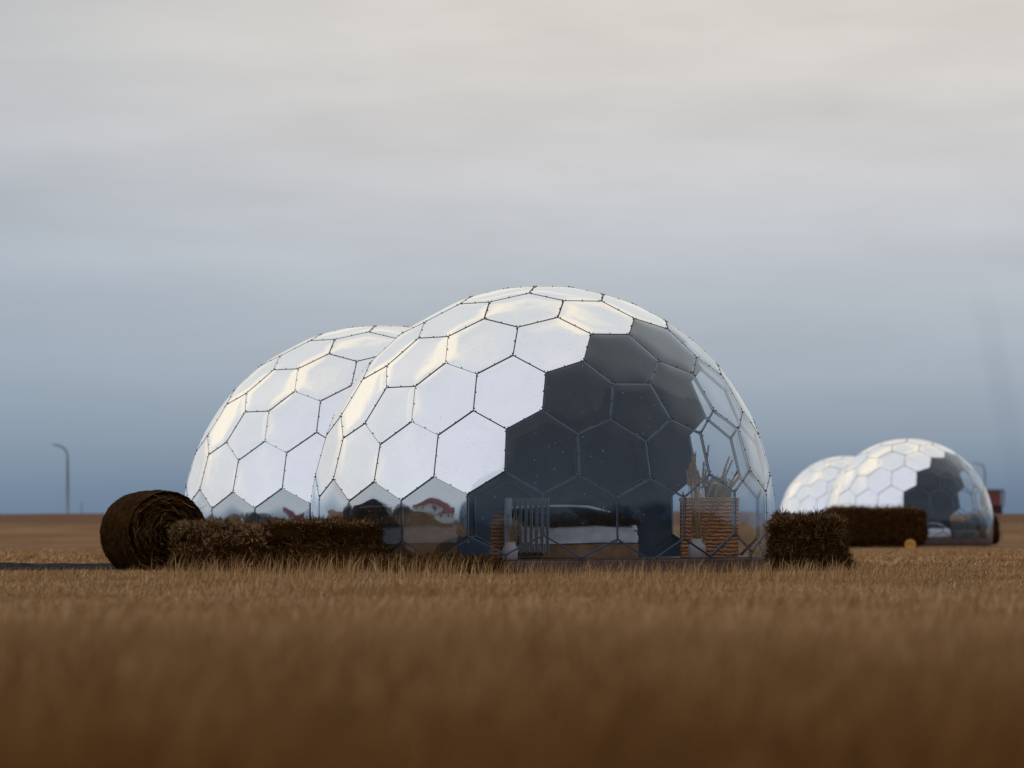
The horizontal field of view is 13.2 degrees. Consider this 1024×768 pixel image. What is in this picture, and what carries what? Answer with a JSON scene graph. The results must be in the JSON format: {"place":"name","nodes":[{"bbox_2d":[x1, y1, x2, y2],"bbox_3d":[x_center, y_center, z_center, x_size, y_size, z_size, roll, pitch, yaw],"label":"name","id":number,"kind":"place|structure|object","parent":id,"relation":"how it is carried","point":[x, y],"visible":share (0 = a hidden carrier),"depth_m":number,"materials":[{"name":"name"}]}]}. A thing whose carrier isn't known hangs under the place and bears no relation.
{"place":"outdoors","nodes":[
{"label":"outdoors","id":0,"kind":"place"},
{"bbox_2d":[0,562,115,570],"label":"gravel path","id":1,"kind":"structure","parent":0,"point":[36,566],"depth_m":56.47,"materials":[{"name":"grey gravel"}]},
{"bbox_2d":[0,511,1023,767],"bbox_3d":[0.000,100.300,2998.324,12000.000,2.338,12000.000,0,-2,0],"label":"ground","id":2,"kind":"structure","parent":0,"point":[52,531],"depth_m":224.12,"materials":[{"name":"brown plant"}]},
{"bbox_2d":[52,444,68,513],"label":"street lamp","id":3,"kind":"object","parent":2,"relation":"on","point":[67,483],"visible":0.98,"depth_m":439.82,"materials":[{"name":"grey metal"}]},
{"bbox_2d":[94,490,204,571],"bbox_3d":[-4.464,1.875,55.278,1.305,1.102,1.394,1,-2,-24],"label":"round bale","id":4,"kind":"object","parent":2,"relation":"on","point":[133,527],"visible":0.7,"depth_m":54.77,"materials":[{"name":"plant"}]},
{"bbox_2d":[163,516,274,573],"bbox_3d":[-3.592,2.042,54.557,1.447,0.853,1.068,0,-2,-7],"label":"loose bale","id":5,"kind":"object","parent":2,"relation":"on","point":[202,538],"visible":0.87,"depth_m":54.19,"materials":[{"name":"plant"}]},
{"bbox_2d":[185,325,409,523],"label":"geodesic dome","id":6,"kind":"structure","parent":2,"relation":"on","point":[257,453],"depth_m":64.85,"materials":[{"name":"white plastic"}]},
{"bbox_2d":[269,537,392,573],"bbox_3d":[-2.281,2.171,54.715,1.777,0.615,1.014,0,-2,2],"label":"square bale","id":7,"kind":"object","parent":2,"relation":"on","point":[294,549],"visible":0.45,"depth_m":54.34,"materials":[{"name":"plant"}]},
{"bbox_2d":[260,513,383,547],"bbox_3d":[-2.376,1.861,54.770,1.668,0.516,0.907,0,-2,-1],"label":"square bale","id":8,"kind":"object","parent":7,"relation":"on","point":[336,530],"visible":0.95,"depth_m":54.44,"materials":[{"name":"plant"}]},
{"bbox_2d":[366,549,514,574],"bbox_3d":[-0.868,2.206,53.559,1.863,0.448,0.713,0,-2,-2],"label":"hay heap","id":9,"kind":"object","parent":2,"relation":"on","point":[459,557],"visible":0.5,"depth_m":53.40,"materials":[{"name":"plant"}]},
{"bbox_2d":[310,286,774,574],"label":"geodesic dome","id":10,"kind":"structure","parent":2,"relation":"on","point":[474,411],"depth_m":55.79,"materials":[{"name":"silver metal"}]},
{"bbox_2d":[408,505,458,555],"bbox_3d":[-1.327,1.884,56.459,1.284,0.690,0.967,0,-2,0],"label":"bed","id":11,"kind":"object","parent":10,"relation":"on","point":[438,538],"visible":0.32,"depth_m":55.99,"materials":[{"name":"grey fabric"}]},
{"bbox_2d":[414,508,463,525],"bbox_3d":[-1.324,1.711,56.390,1.407,0.267,1.052,0,-2,0],"label":"fur throw","id":12,"kind":"object","parent":11,"relation":"on","point":[428,517],"visible":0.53,"depth_m":56.04,"materials":[{"name":"fur"}]},
{"bbox_2d":[502,542,517,559],"bbox_3d":[-0.024,2.077,54.961,0.192,0.224,0.192,0,-2,0],"label":"stone pot","id":13,"kind":"object","parent":10,"relation":"on","point":[508,547],"visible":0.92,"depth_m":54.89,"materials":[{"name":"grey stone"}]},
{"bbox_2d":[505,514,524,542],"bbox_3d":[0.046,1.837,54.968,0.270,0.440,0.352,0,-2,0],"label":"reed bunch","id":14,"kind":"object","parent":13,"relation":"in","point":[510,533],"visible":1,"depth_m":54.95,"materials":[{"name":"brown plant"}]},
{"bbox_2d":[490,511,543,557],"bbox_3d":[0.065,1.909,56.068,0.683,0.602,0.549,0,-2,0],"label":"wicker chair","id":15,"kind":"object","parent":10,"relation":"on","point":[497,531],"visible":0.59,"depth_m":55.87,"materials":[{"name":"brown wicker"}]},
{"bbox_2d":[504,498,548,558],"bbox_3d":[0.182,1.825,55.720,0.571,0.775,0.264,0,-2,0],"label":"oil radiator","id":16,"kind":"object","parent":10,"relation":"on","point":[509,503],"visible":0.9,"depth_m":55.66,"materials":[{"name":"grey metal"}]},
{"bbox_2d":[512,505,638,557],"bbox_3d":[0.810,1.897,56.858,1.622,0.690,0.967,0,-2,0],"label":"bed","id":17,"kind":"object","parent":10,"relation":"on","point":[581,540],"visible":0.53,"depth_m":56.40,"materials":[{"name":"grey fabric"}]},
{"bbox_2d":[512,509,643,528],"bbox_3d":[0.814,1.728,56.786,1.789,0.277,1.047,0,-2,0],"label":"fur throw","id":18,"kind":"object","parent":17,"relation":"on","point":[590,517],"visible":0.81,"depth_m":56.43,"materials":[{"name":"fur"}]},
{"bbox_2d":[688,539,705,557],"bbox_3d":[2.325,2.075,55.412,0.225,0.258,0.225,0,-2,0],"label":"stone pot","id":19,"kind":"object","parent":10,"relation":"on","point":[693,552],"visible":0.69,"depth_m":55.33,"materials":[{"name":"grey stone"}]},
{"bbox_2d":[682,445,739,542],"bbox_3d":[2.510,1.406,55.429,0.759,1.294,0.364,0,-2,0],"label":"reed bunch","id":20,"kind":"object","parent":19,"relation":"in","point":[695,479],"visible":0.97,"depth_m":55.39,"materials":[{"name":"brown plant"}]},
{"bbox_2d":[679,498,739,556],"bbox_3d":[2.505,1.824,56.020,0.749,0.760,0.479,0,-2,0],"label":"wicker chest","id":21,"kind":"object","parent":10,"relation":"on","point":[714,540],"visible":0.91,"depth_m":55.79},
{"bbox_2d":[701,475,734,497],"bbox_3d":[2.621,1.301,56.057,0.457,0.288,0.177,0,-2,0],"label":"leafy plant","id":22,"kind":"object","parent":21,"relation":"on","point":[723,490],"visible":0.61,"depth_m":55.98,"materials":[{"name":"grey plant"}]},
{"bbox_2d":[760,506,858,571],"bbox_3d":[3.678,2.003,54.661,1.265,1.021,1.137,0,-2,-3],"label":"square bale","id":23,"kind":"object","parent":2,"relation":"on","point":[812,536],"visible":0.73,"depth_m":54.30,"materials":[{"name":"plant"}]},
{"bbox_2d":[780,456,854,513],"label":"geodesic dome","id":24,"kind":"structure","parent":2,"relation":"on","point":[808,489],"depth_m":195.11,"materials":[{"name":"white plastic"}]},
{"bbox_2d":[824,502,875,547],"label":"bale","id":25,"kind":"object","parent":2,"relation":"on","point":[861,528],"visible":0.62,"depth_m":146.35,"materials":[{"name":"plant"}]},
{"bbox_2d":[866,503,932,547],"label":"bale","id":26,"kind":"object","parent":2,"relation":"on","point":[900,526],"visible":0.94,"depth_m":146.44,"materials":[{"name":"plant"}]},
{"bbox_2d":[824,439,992,545],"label":"geodesic dome","id":27,"kind":"structure","parent":2,"relation":"on","point":[921,473],"depth_m":154.03,"materials":[{"name":"white plastic"}]},
{"bbox_2d":[927,522,950,538],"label":"bed","id":28,"kind":"object","parent":27,"relation":"on","point":[935,528],"visible":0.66,"depth_m":153.75,"materials":[{"name":"white fabric"}]},
{"bbox_2d":[950,521,978,538],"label":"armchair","id":29,"kind":"object","parent":27,"relation":"on","point":[957,528],"visible":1,"depth_m":154.01,"materials":[{"name":"grey fabric"}]},
{"bbox_2d":[905,539,915,547],"bbox_3d":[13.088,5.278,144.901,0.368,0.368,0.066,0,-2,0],"label":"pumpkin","id":30,"kind":"object","parent":2,"relation":"on","point":[910,543],"visible":0.77,"depth_m":144.88,"materials":[{"name":"orange ceramic"}]},
{"bbox_2d":[972,462,985,512],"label":"street lamp","id":31,"kind":"object","parent":2,"relation":"on","point":[984,482],"visible":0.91,"depth_m":659.78,"materials":[{"name":"grey metal"}]},
{"bbox_2d":[967,509,1002,546],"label":"bale","id":32,"kind":"object","parent":2,"relation":"on","point":[977,518],"visible":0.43,"depth_m":157.23,"materials":[{"name":"plant"}]},
{"bbox_2d":[0,0,1023,513],"label":"sky","id":33,"kind":"structure","parent":0,"point":[824,197],"materials":[{"name":"grey"}]},
{"bbox_2d":[981,489,1004,513],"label":"red house","id":34,"kind":"structure","parent":0,"point":[997,498],"depth_m":1001.00,"materials":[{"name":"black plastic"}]}
]}

